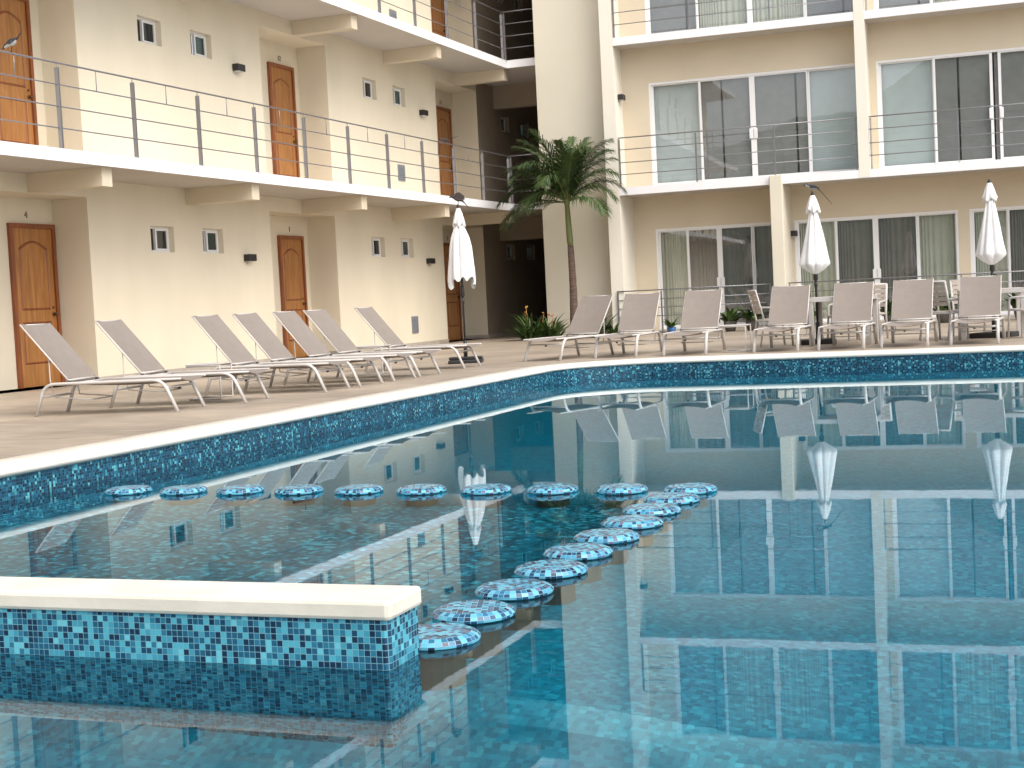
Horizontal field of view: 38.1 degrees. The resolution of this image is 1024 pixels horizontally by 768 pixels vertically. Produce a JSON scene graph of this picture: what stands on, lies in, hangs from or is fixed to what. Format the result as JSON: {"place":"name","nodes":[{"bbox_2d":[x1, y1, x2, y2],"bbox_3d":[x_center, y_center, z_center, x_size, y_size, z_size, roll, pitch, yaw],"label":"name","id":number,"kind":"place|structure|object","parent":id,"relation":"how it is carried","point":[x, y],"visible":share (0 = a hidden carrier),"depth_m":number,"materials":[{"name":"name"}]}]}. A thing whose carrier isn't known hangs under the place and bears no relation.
{"place":"outdoors","nodes":[
{"label":"outdoors","id":0,"kind":"place"},
{"bbox_2d":[0,0,547,392],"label":"apartment building","id":1,"kind":"structure","parent":0,"point":[96,227],"depth_m":23.81,"materials":[{"name":"beige paint"}]},
{"bbox_2d":[0,0,38,144],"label":"door","id":2,"kind":"structure","parent":1,"relation":"in","point":[14,14],"depth_m":19.41,"materials":[{"name":"brown wood"}]},
{"bbox_2d":[6,211,64,388],"bbox_3d":[-6.286,-1.123,19.635,0.115,2.311,0.915,-2,3,21],"label":"door","id":3,"kind":"structure","parent":1,"relation":"in","point":[32,254],"depth_m":19.58,"materials":[{"name":"brown wood"}]},
{"bbox_2d":[137,17,155,44],"bbox_3d":[-5.313,-5.067,21.344,0.068,0.373,0.591,-2,3,21],"label":"window","id":4,"kind":"structure","parent":1,"relation":"in","point":[147,34],"depth_m":21.41,"materials":[{"name":"white metal"}]},
{"bbox_2d":[150,226,169,251],"bbox_3d":[-5.163,-2.091,21.513,0.068,0.373,0.591,-2,3,21],"label":"window","id":5,"kind":"structure","parent":1,"relation":"in","point":[160,238],"depth_m":21.57,"materials":[{"name":"white metal"}]},
{"bbox_2d":[190,31,206,57],"bbox_3d":[-4.838,-5.163,22.617,0.068,0.373,0.580,-2,3,21],"label":"window","id":6,"kind":"structure","parent":1,"relation":"in","point":[198,43],"depth_m":22.69,"materials":[{"name":"white metal"}]},
{"bbox_2d":[202,229,218,252],"bbox_3d":[-4.687,-2.188,22.786,0.068,0.373,0.580,-2,3,21],"label":"window","id":7,"kind":"structure","parent":1,"relation":"in","point":[210,237],"depth_m":22.86,"materials":[{"name":"white metal"}]},
{"bbox_2d":[232,63,245,74],"bbox_3d":[-4.321,-4.983,23.492,0.110,0.155,0.230,-2,3,21],"label":"wall lamp","id":8,"kind":"object","parent":1,"relation":"attached to","point":[238,67],"visible":1,"depth_m":23.41,"materials":[{"name":"black metal"}]},
{"bbox_2d":[244,254,256,263],"bbox_3d":[-4.170,-1.992,23.662,0.110,0.155,0.230,-2,3,21],"label":"wall lamp","id":9,"kind":"object","parent":1,"relation":"attached to","point":[248,258],"visible":1,"depth_m":23.59,"materials":[{"name":"black metal"}]},
{"bbox_2d":[0,50,511,203],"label":"corridor railing","id":10,"kind":"object","parent":1,"relation":"on","point":[133,118],"visible":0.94,"depth_m":21.30,"materials":[{"name":"silver metal"}]},
{"bbox_2d":[2,31,21,52],"bbox_3d":[-5.630,-3.856,16.712,0.239,0.238,0.088,-3,3,-4],"label":"bird","id":11,"kind":"object","parent":10,"relation":"on","point":[10,42],"visible":1,"depth_m":16.69},
{"bbox_2d":[267,55,299,177],"bbox_3d":[-3.988,-4.538,26.023,0.115,2.423,0.880,-2,3,21],"label":"door","id":12,"kind":"structure","parent":1,"relation":"in","point":[281,80],"depth_m":26.01,"materials":[{"name":"brown wood"}]},
{"bbox_2d":[277,227,308,357],"bbox_3d":[-3.841,-1.618,26.189,0.115,2.310,0.880,-2,3,21],"label":"door","id":13,"kind":"structure","parent":1,"relation":"in","point":[291,253],"depth_m":26.16,"materials":[{"name":"brown wood"}]},
{"bbox_2d":[362,79,371,98],"bbox_3d":[-2.799,-5.576,28.082,0.068,0.373,0.576,-2,3,21],"label":"window","id":14,"kind":"structure","parent":1,"relation":"in","point":[367,86],"depth_m":28.18,"materials":[{"name":"white metal"}]},
{"bbox_2d":[371,237,380,256],"bbox_3d":[-2.648,-2.601,28.250,0.068,0.373,0.576,-2,3,21],"label":"window","id":15,"kind":"structure","parent":1,"relation":"in","point":[376,249],"depth_m":28.33,"materials":[{"name":"white metal"}]},
{"bbox_2d":[393,87,400,105],"bbox_3d":[-2.335,-5.670,29.325,0.068,0.373,0.575,-2,3,21],"label":"window","id":16,"kind":"structure","parent":1,"relation":"in","point":[396,92],"depth_m":29.41,"materials":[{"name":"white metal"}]},
{"bbox_2d":[401,239,409,257],"bbox_3d":[-2.185,-2.695,29.494,0.068,0.373,0.575,-2,3,21],"label":"window","id":17,"kind":"structure","parent":1,"relation":"in","point":[404,242],"depth_m":29.60,"materials":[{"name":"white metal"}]},
{"bbox_2d":[419,109,427,117],"bbox_3d":[-1.797,-5.504,30.258,0.110,0.155,0.230,-2,3,21],"label":"wall lamp","id":18,"kind":"object","parent":1,"relation":"attached to","point":[423,112],"visible":1,"depth_m":30.17,"materials":[{"name":"black metal"}]},
{"bbox_2d":[430,0,445,37],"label":"door","id":19,"kind":"structure","parent":1,"relation":"in","point":[437,16],"depth_m":32.65,"materials":[{"name":"brown wood"}]},
{"bbox_2d":[377,0,503,58],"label":"corridor railing","id":20,"kind":"object","parent":1,"relation":"on","point":[446,22],"visible":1,"depth_m":29.55,"materials":[{"name":"silver metal"}]},
{"bbox_2d":[436,100,453,195],"bbox_3d":[-1.474,-5.047,32.761,0.115,2.422,0.880,-2,3,21],"label":"door","id":21,"kind":"structure","parent":1,"relation":"in","point":[444,122],"depth_m":32.81,"materials":[{"name":"brown wood"}]},
{"bbox_2d":[443,236,462,339],"bbox_3d":[-1.327,-2.128,32.927,0.115,2.311,0.880,-2,3,21],"label":"door","id":22,"kind":"structure","parent":1,"relation":"in","point":[453,297],"depth_m":32.96,"materials":[{"name":"brown wood"}]},
{"bbox_2d":[500,117,504,131],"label":"window","id":23,"kind":"structure","parent":1,"relation":"in","point":[502,120],"depth_m":34.93,"materials":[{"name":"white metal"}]},
{"bbox_2d":[506,244,511,259],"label":"window","id":24,"kind":"structure","parent":1,"relation":"in","point":[509,254],"depth_m":35.13,"materials":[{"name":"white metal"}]},
{"bbox_2d":[502,8,533,59],"bbox_3d":[0.172,-7.389,31.339,0.770,1.022,0.074,-2,3,21],"label":"corridor railing","id":25,"kind":"object","parent":1,"relation":"on","point":[504,36],"visible":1,"depth_m":31.42,"materials":[{"name":"silver metal"}]},
{"bbox_2d":[509,153,536,203],"bbox_3d":[0.325,-4.365,31.510,0.770,1.022,0.074,-2,3,21],"label":"corridor railing","id":26,"kind":"object","parent":1,"relation":"on","point":[512,196],"visible":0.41,"depth_m":31.61,"materials":[{"name":"silver metal"}]},
{"bbox_2d":[527,245,531,259],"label":"window","id":27,"kind":"structure","parent":1,"relation":"in","point":[528,246],"depth_m":36.40,"materials":[{"name":"glass"}]},
{"bbox_2d":[0,364,1023,767],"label":"pool water","id":28,"kind":"structure","parent":0,"point":[828,572],"depth_m":5.44,"materials":[{"name":"blue liquid"}]},
{"bbox_2d":[0,319,1023,458],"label":"pool deck","id":29,"kind":"structure","parent":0,"point":[54,425],"depth_m":16.93,"materials":[{"name":"stone"}]},
{"bbox_2d":[19,323,205,416],"bbox_3d":[-3.590,-0.160,13.383,1.528,0.840,0.595,-2,3,13],"label":"sun lounger","id":30,"kind":"object","parent":29,"relation":"on","point":[56,347],"visible":1,"depth_m":13.44,"materials":[{"name":"grey paint"}]},
{"bbox_2d":[94,319,269,407],"bbox_3d":[-3.134,-0.227,14.149,1.528,0.840,0.595,-2,3,13],"label":"sun lounger","id":31,"kind":"object","parent":29,"relation":"on","point":[136,351],"visible":0.81,"depth_m":14.22,"materials":[{"name":"beige fabric"}]},
{"bbox_2d":[185,362,233,400],"bbox_3d":[-3.000,-0.030,14.728,0.360,0.354,0.362,-2,3,9],"label":"side table","id":32,"kind":"object","parent":29,"relation":"on","point":[213,364],"visible":0.98,"depth_m":14.57,"materials":[{"name":"grey paint"}]},
{"bbox_2d":[191,315,350,395],"bbox_3d":[-2.486,-0.327,15.342,1.528,0.840,0.595,-2,3,19],"label":"sun lounger","id":33,"kind":"object","parent":29,"relation":"on","point":[226,340],"visible":0.9,"depth_m":15.40,"materials":[{"name":"beige fabric"}]},
{"bbox_2d":[232,313,383,390],"bbox_3d":[-2.197,-0.379,15.993,1.528,0.840,0.595,-2,3,20],"label":"sun lounger","id":34,"kind":"object","parent":29,"relation":"on","point":[264,336],"visible":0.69,"depth_m":16.11,"materials":[{"name":"beige fabric"}]},
{"bbox_2d":[272,311,416,384],"bbox_3d":[-1.891,-0.437,16.744,1.528,0.840,0.595,-2,3,21],"label":"sun lounger","id":35,"kind":"object","parent":29,"relation":"on","point":[303,334],"visible":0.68,"depth_m":16.85,"materials":[{"name":"fabric"}]},
{"bbox_2d":[303,309,440,380],"bbox_3d":[-1.645,-0.491,17.475,1.528,0.840,0.595,-2,3,22],"label":"sun lounger","id":36,"kind":"object","parent":29,"relation":"on","point":[331,330],"visible":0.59,"depth_m":17.60,"materials":[{"name":"fabric"}]},
{"bbox_2d":[356,344,391,374],"bbox_3d":[-1.712,-0.297,18.293,0.360,0.354,0.362,-2,3,13],"label":"side table","id":37,"kind":"object","parent":29,"relation":"on","point":[371,346],"visible":0.77,"depth_m":18.14,"materials":[{"name":"grey paint"}]},
{"bbox_2d":[354,307,481,371],"bbox_3d":[-1.205,-0.603,19.051,1.528,0.840,0.595,-2,3,20],"label":"sun lounger","id":38,"kind":"object","parent":29,"relation":"on","point":[379,325],"visible":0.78,"depth_m":19.10,"materials":[{"name":"fabric"}]},
{"bbox_2d":[448,205,483,363],"bbox_3d":[-0.682,-1.367,20.267,0.458,2.162,0.422,-3,3,3],"label":"closed parasol","id":39,"kind":"object","parent":29,"relation":"on","point":[461,267],"visible":1,"depth_m":20.16,"materials":[{"name":"white fabric"}]},
{"bbox_2d":[449,192,469,208],"bbox_3d":[-0.714,-2.494,20.211,0.153,0.227,0.248,-8,6,-57],"label":"bird","id":40,"kind":"object","parent":39,"relation":"on","point":[458,196],"visible":1,"depth_m":20.16},
{"bbox_2d":[493,306,561,340],"bbox_3d":[0.382,-1.237,29.993,1.662,0.697,1.472,-2,3,21],"label":"flowering shrub","id":41,"kind":"object","parent":29,"relation":"on","point":[525,330],"visible":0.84,"depth_m":29.79,"materials":[{"name":"green plant"}]},
{"bbox_2d":[533,313,569,337],"bbox_3d":[0.817,-1.167,29.803,1.252,0.558,1.352,-5,4,-32],"label":"flowering shrub","id":42,"kind":"object","parent":29,"relation":"on","point":[559,327],"visible":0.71,"depth_m":29.72,"materials":[{"name":"green plant"}]},
{"bbox_2d":[495,127,628,334],"bbox_3d":[1.018,-3.013,29.643,2.776,4.218,2.120,-3,3,0],"label":"palm tree","id":43,"kind":"object","parent":29,"relation":"on","point":[562,172],"visible":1,"depth_m":29.53,"materials":[{"name":"green plant"}]},
{"bbox_2d":[523,295,613,361],"bbox_3d":[0.791,-0.768,20.199,0.595,0.840,1.528,-1,4,35],"label":"sun lounger","id":44,"kind":"object","parent":29,"relation":"on","point":[590,315],"visible":0.93,"depth_m":20.56,"materials":[{"name":"fabric"}]},
{"bbox_2d":[532,0,612,335],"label":"stair tower","id":45,"kind":"structure","parent":29,"relation":"on","point":[568,67],"depth_m":30.82,"materials":[{"name":"paint"}]},
{"bbox_2d":[568,314,618,337],"bbox_3d":[1.725,-1.225,29.640,1.303,0.576,1.405,-2,3,21],"label":"leafy shrub","id":46,"kind":"object","parent":29,"relation":"on","point":[602,329],"visible":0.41,"depth_m":29.48,"materials":[{"name":"green plant"}]},
{"bbox_2d":[603,323,618,333],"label":"leafy shrub","id":47,"kind":"object","parent":29,"relation":"on","point":[611,330],"visible":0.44,"depth_m":29.60,"materials":[{"name":"green plant"}]},
{"bbox_2d":[594,292,662,358],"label":"sun lounger","id":48,"kind":"object","parent":29,"relation":"on","point":[639,312],"visible":1,"depth_m":20.64,"materials":[{"name":"fabric"}]},
{"bbox_2d":[661,317,679,331],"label":"potted plant","id":49,"kind":"object","parent":29,"relation":"on","point":[671,327],"visible":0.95,"depth_m":29.37,"materials":[{"name":"green plant"}]},
{"bbox_2d":[662,289,725,355],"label":"sun lounger","id":50,"kind":"object","parent":29,"relation":"on","point":[701,309],"visible":1,"depth_m":20.28,"materials":[{"name":"beige fabric"}]},
{"bbox_2d":[617,283,771,332],"bbox_3d":[3.655,-1.492,29.787,3.163,0.897,0.069,-2,3,19],"label":"balcony railing","id":51,"kind":"object","parent":29,"relation":"on","point":[666,298],"visible":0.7,"depth_m":29.93,"materials":[{"name":"silver metal"}]},
{"bbox_2d":[720,306,745,331],"bbox_3d":[4.310,-1.294,28.933,0.688,0.534,0.743,-5,4,-32],"label":"potted plant","id":52,"kind":"object","parent":29,"relation":"on","point":[729,317],"visible":0.91,"depth_m":28.85,"materials":[{"name":"green plant"}]},
{"bbox_2d":[719,324,751,352],"bbox_3d":[2.947,-0.605,19.570,0.360,0.354,0.362,-2,3,21],"label":"side table","id":53,"kind":"object","parent":29,"relation":"on","point":[736,325],"visible":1,"depth_m":19.43,"materials":[{"name":"grey paint"}]},
{"bbox_2d":[736,305,766,330],"bbox_3d":[4.664,-1.299,28.788,0.774,0.525,0.764,-2,3,21],"label":"potted plant","id":54,"kind":"object","parent":29,"relation":"on","point":[749,317],"visible":0.77,"depth_m":28.69,"materials":[{"name":"green plant"}]},
{"bbox_2d":[747,290,793,346],"bbox_3d":[3.616,-0.928,20.770,0.528,0.801,0.474,-3,3,-4],"label":"dining chair","id":55,"kind":"object","parent":29,"relation":"on","point":[755,305],"visible":0.55,"depth_m":20.67,"materials":[{"name":"grey paint"}]},
{"bbox_2d":[752,285,813,352],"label":"sun lounger","id":56,"kind":"object","parent":29,"relation":"on","point":[789,305],"visible":1,"depth_m":19.95,"materials":[{"name":"beige fabric"}]},
{"bbox_2d":[598,0,1023,334],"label":"apartment building","id":57,"kind":"structure","parent":29,"relation":"on","point":[902,214],"depth_m":29.62,"materials":[{"name":"beige paint"}]},
{"bbox_2d":[656,222,773,329],"bbox_3d":[4.367,-2.237,30.782,2.700,2.100,0.212,-2,3,19],"label":"sliding door","id":58,"kind":"structure","parent":57,"relation":"in","point":[720,255],"depth_m":30.82,"materials":[{"name":"glass"}]},
{"bbox_2d":[612,0,851,37],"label":"balcony railing","id":59,"kind":"object","parent":57,"relation":"on","point":[688,16],"visible":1,"depth_m":29.46,"materials":[{"name":"silver metal"}]},
{"bbox_2d":[618,117,857,185],"bbox_3d":[4.417,-4.565,29.373,4.753,1.012,0.071,-2,3,19],"label":"balcony railing","id":60,"kind":"object","parent":57,"relation":"on","point":[774,150],"visible":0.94,"depth_m":29.33,"materials":[{"name":"silver metal"}]},
{"bbox_2d":[645,0,852,33],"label":"sliding door","id":61,"kind":"structure","parent":57,"relation":"in","point":[831,7],"depth_m":29.94,"materials":[{"name":"glass"}]},
{"bbox_2d":[648,63,858,184],"bbox_3d":[4.856,-5.169,29.836,4.210,2.125,0.150,-2,3,19],"label":"sliding door","id":62,"kind":"structure","parent":57,"relation":"in","point":[760,98],"depth_m":29.83,"materials":[{"name":"clear glass"}]},
{"bbox_2d":[794,210,959,322],"bbox_3d":[7.321,-2.329,29.766,3.190,2.100,0.212,-2,3,19],"label":"sliding door","id":63,"kind":"structure","parent":57,"relation":"in","point":[918,243],"depth_m":29.71,"materials":[{"name":"glass"}]},
{"bbox_2d":[874,0,956,8],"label":"sliding door","id":64,"kind":"structure","parent":57,"relation":"in","point":[878,4],"depth_m":28.83,"materials":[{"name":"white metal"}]},
{"bbox_2d":[868,103,1023,168],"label":"balcony railing","id":65,"kind":"object","parent":57,"relation":"on","point":[958,148],"visible":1,"depth_m":28.04,"materials":[{"name":"silver metal"}]},
{"bbox_2d":[876,47,1023,167],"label":"sliding door","id":66,"kind":"structure","parent":57,"relation":"in","point":[924,83],"depth_m":28.62,"materials":[{"name":"glass"}]},
{"bbox_2d":[969,206,1023,315],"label":"sliding door","id":67,"kind":"structure","parent":57,"relation":"in","point":[1011,218],"depth_m":29.00,"materials":[{"name":"white metal"}]},
{"bbox_2d":[799,192,836,344],"bbox_3d":[4.234,-1.619,20.715,0.480,2.120,0.480,-2,3,9],"label":"closed parasol","id":68,"kind":"object","parent":29,"relation":"on","point":[814,260],"visible":0.97,"depth_m":20.60,"materials":[{"name":"white fabric"}]},
{"bbox_2d":[803,183,831,203],"bbox_3d":[4.249,-2.648,20.646,0.388,0.312,0.080,-2,3,9],"label":"bird","id":69,"kind":"object","parent":68,"relation":"on","point":[811,187],"visible":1,"depth_m":20.63},
{"bbox_2d":[808,294,878,345],"bbox_3d":[4.539,-0.877,20.304,0.836,0.655,0.836,-2,3,21],"label":"dining table","id":70,"kind":"object","parent":29,"relation":"on","point":[819,300],"visible":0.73,"depth_m":20.07,"materials":[{"name":"grey paint"}]},
{"bbox_2d":[827,303,865,340],"bbox_3d":[4.734,-0.998,21.011,0.528,0.801,0.474,-3,3,6],"label":"dining chair","id":71,"kind":"object","parent":29,"relation":"on","point":[828,309],"visible":0.11,"depth_m":21.23,"materials":[{"name":"grey paint"}]},
{"bbox_2d":[817,281,877,350],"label":"sun lounger","id":72,"kind":"object","parent":29,"relation":"on","point":[852,303],"visible":0.99,"depth_m":19.63,"materials":[{"name":"beige fabric"}]},
{"bbox_2d":[848,283,888,340],"bbox_3d":[5.112,-1.034,21.318,0.474,0.801,0.528,-1,4,29],"label":"dining chair","id":73,"kind":"object","parent":29,"relation":"on","point":[878,287],"visible":0.49,"depth_m":21.39,"materials":[{"name":"grey paint"}]},
{"bbox_2d":[880,299,893,321],"bbox_3d":[7.066,-1.367,27.811,1.052,0.528,0.817,-3,3,3],"label":"potted plant","id":74,"kind":"object","parent":29,"relation":"on","point":[889,307],"visible":0.34,"depth_m":27.74,"materials":[{"name":"green plant"}]},
{"bbox_2d":[788,270,1023,308],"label":"balcony railing","id":75,"kind":"object","parent":29,"relation":"on","point":[789,283],"visible":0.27,"depth_m":28.42,"materials":[{"name":"silver metal"}]},
{"bbox_2d":[880,278,937,347],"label":"sun lounger","id":76,"kind":"object","parent":29,"relation":"on","point":[911,299],"visible":1,"depth_m":19.46,"materials":[{"name":"beige fabric"}]},
{"bbox_2d":[919,280,968,340],"bbox_3d":[5.785,-0.990,19.943,0.528,0.801,0.474,-6,4,-39],"label":"dining chair","id":77,"kind":"object","parent":29,"relation":"on","point":[936,302],"visible":0.62,"depth_m":19.73,"materials":[{"name":"grey paint"}]},
{"bbox_2d":[933,291,957,322],"bbox_3d":[8.025,-1.446,27.513,0.930,0.624,0.959,-2,3,13],"label":"potted plant","id":78,"kind":"object","parent":29,"relation":"on","point":[944,318],"visible":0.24,"depth_m":27.43,"materials":[{"name":"green plant"}]},
{"bbox_2d":[949,279,985,336],"bbox_3d":[6.412,-1.063,20.668,0.474,0.801,0.528,-3,3,1],"label":"dining chair","id":79,"kind":"object","parent":29,"relation":"on","point":[954,282],"visible":0.26,"depth_m":20.86,"materials":[{"name":"grey paint"}]},
{"bbox_2d":[949,275,1005,344],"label":"sun lounger","id":80,"kind":"object","parent":29,"relation":"on","point":[979,296],"visible":0.99,"depth_m":19.24,"materials":[{"name":"beige fabric"}]},
{"bbox_2d":[957,287,1023,339],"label":"dining table","id":81,"kind":"object","parent":29,"relation":"on","point":[1019,291],"visible":0.53,"depth_m":19.64,"materials":[{"name":"grey paint"}]},
{"bbox_2d":[969,179,1018,337],"bbox_3d":[6.446,-1.687,19.938,0.480,2.120,0.480,-6,4,-42],"label":"closed parasol","id":82,"kind":"object","parent":29,"relation":"on","point":[991,250],"visible":0.97,"depth_m":19.83,"materials":[{"name":"white fabric"}]},
{"bbox_2d":[1001,292,1015,317],"bbox_3d":[9.320,-1.459,27.073,0.839,0.568,0.930,-2,3,21],"label":"potted plant","id":83,"kind":"object","parent":29,"relation":"on","point":[1013,303],"visible":0.35,"depth_m":27.00,"materials":[{"name":"green plant"}]},
{"bbox_2d":[1007,296,1023,338],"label":"dining chair","id":84,"kind":"object","parent":29,"relation":"on","point":[1013,309],"visible":1,"depth_m":19.29,"materials":[{"name":"grey paint"}]},
{"label":"pool floor","id":85,"kind":"structure","parent":0,"visible":0},
{"bbox_2d":[104,485,151,495],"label":"pool stool","id":86,"kind":"object","parent":85,"relation":"on","point":[126,490],"visible":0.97,"depth_m":8.75,"materials":[{"name":"tile"}]},
{"bbox_2d":[159,485,207,495],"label":"pool stool","id":87,"kind":"object","parent":85,"relation":"on","point":[181,490],"visible":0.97,"depth_m":8.62,"materials":[{"name":"tile"}]},
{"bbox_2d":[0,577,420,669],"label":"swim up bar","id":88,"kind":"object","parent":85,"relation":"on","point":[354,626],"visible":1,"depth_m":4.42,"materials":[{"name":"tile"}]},
{"bbox_2d":[216,484,264,495],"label":"pool stool","id":89,"kind":"object","parent":85,"relation":"on","point":[245,489],"visible":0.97,"depth_m":8.48,"materials":[{"name":"tile"}]},
{"bbox_2d":[274,484,322,494],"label":"pool stool","id":90,"kind":"object","parent":85,"relation":"on","point":[301,489],"visible":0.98,"depth_m":8.35,"materials":[{"name":"tile"}]},
{"bbox_2d":[334,484,383,494],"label":"pool stool","id":91,"kind":"object","parent":85,"relation":"on","point":[359,489],"visible":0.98,"depth_m":8.22,"materials":[{"name":"tile"}]},
{"bbox_2d":[396,484,446,494],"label":"pool stool","id":92,"kind":"object","parent":85,"relation":"on","point":[420,489],"visible":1,"depth_m":8.08,"materials":[{"name":"tile"}]},
{"bbox_2d":[418,623,480,650],"bbox_3d":[-0.210,1.244,4.581,0.278,0.980,0.278,-5,4,-38],"label":"pool stool","id":93,"kind":"object","parent":85,"relation":"on","point":[438,636],"visible":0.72,"depth_m":4.49,"materials":[{"name":"tile"}]},
{"bbox_2d":[431,599,515,624],"bbox_3d":[-0.103,1.218,4.903,0.278,0.980,0.278,-3,3,2],"label":"pool stool","id":94,"kind":"object","parent":85,"relation":"on","point":[471,612],"visible":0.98,"depth_m":4.80,"materials":[{"name":"tile"}]},
{"bbox_2d":[460,483,510,494],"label":"pool stool","id":95,"kind":"object","parent":85,"relation":"on","point":[487,489],"visible":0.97,"depth_m":7.95,"materials":[{"name":"tile"}]},
{"bbox_2d":[0,352,1023,503],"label":"pool wall","id":96,"kind":"structure","parent":85,"relation":"on","point":[23,486],"depth_m":13.54,"materials":[{"name":"tile"}]},
{"bbox_2d":[0,345,1023,477],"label":"pool coping","id":97,"kind":"object","parent":96,"relation":"on","point":[30,463],"visible":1,"depth_m":12.78,"materials":[{"name":"stone"}]},
{"bbox_2d":[475,578,553,600],"bbox_3d":[0.032,1.192,5.247,0.278,0.980,0.278,0,4,42],"label":"pool stool","id":98,"kind":"object","parent":85,"relation":"on","point":[515,589],"visible":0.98,"depth_m":5.15,"materials":[{"name":"tile"}]},
{"bbox_2d":[514,559,587,579],"bbox_3d":[0.170,1.165,5.599,0.278,0.980,0.278,-3,3,-7],"label":"pool stool","id":99,"kind":"object","parent":85,"relation":"on","point":[551,569],"visible":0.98,"depth_m":5.50,"materials":[{"name":"tile"}]},
{"bbox_2d":[526,483,577,494],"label":"pool stool","id":100,"kind":"object","parent":85,"relation":"on","point":[553,489],"visible":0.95,"depth_m":7.82,"materials":[{"name":"tile"}]},
{"bbox_2d":[543,543,612,560],"bbox_3d":[0.287,1.139,5.949,0.278,0.980,0.278,-1,4,33],"label":"pool stool","id":101,"kind":"object","parent":85,"relation":"on","point":[581,551],"visible":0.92,"depth_m":5.85,"materials":[{"name":"tile"}]},
{"bbox_2d":[573,528,638,544],"bbox_3d":[0.422,1.112,6.293,0.278,0.980,0.278,-4,3,-17],"label":"pool stool","id":102,"kind":"object","parent":85,"relation":"on","point":[607,536],"visible":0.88,"depth_m":6.19,"materials":[{"name":"tile"}]},
{"bbox_2d":[595,483,647,494],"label":"pool stool","id":103,"kind":"object","parent":85,"relation":"on","point":[621,488],"visible":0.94,"depth_m":7.68,"materials":[{"name":"tile"}]},
{"bbox_2d":[601,514,663,529],"bbox_3d":[0.560,1.085,6.646,0.278,0.980,0.278,-2,4,23],"label":"pool stool","id":104,"kind":"object","parent":85,"relation":"on","point":[636,521],"visible":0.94,"depth_m":6.54,"materials":[{"name":"tile"}]},
{"bbox_2d":[622,503,680,516],"bbox_3d":[0.678,1.060,6.996,0.278,0.980,0.278,-5,4,-27],"label":"pool stool","id":105,"kind":"object","parent":85,"relation":"on","point":[659,509],"visible":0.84,"depth_m":6.89,"materials":[{"name":"tile"}]},
{"bbox_2d":[643,492,699,504],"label":"pool stool","id":106,"kind":"object","parent":85,"relation":"on","point":[679,498],"visible":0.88,"depth_m":7.23,"materials":[{"name":"tile"}]},
{"bbox_2d":[663,483,716,494],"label":"pool stool","id":107,"kind":"object","parent":85,"relation":"on","point":[699,488],"visible":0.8,"depth_m":7.56,"materials":[{"name":"tile"}]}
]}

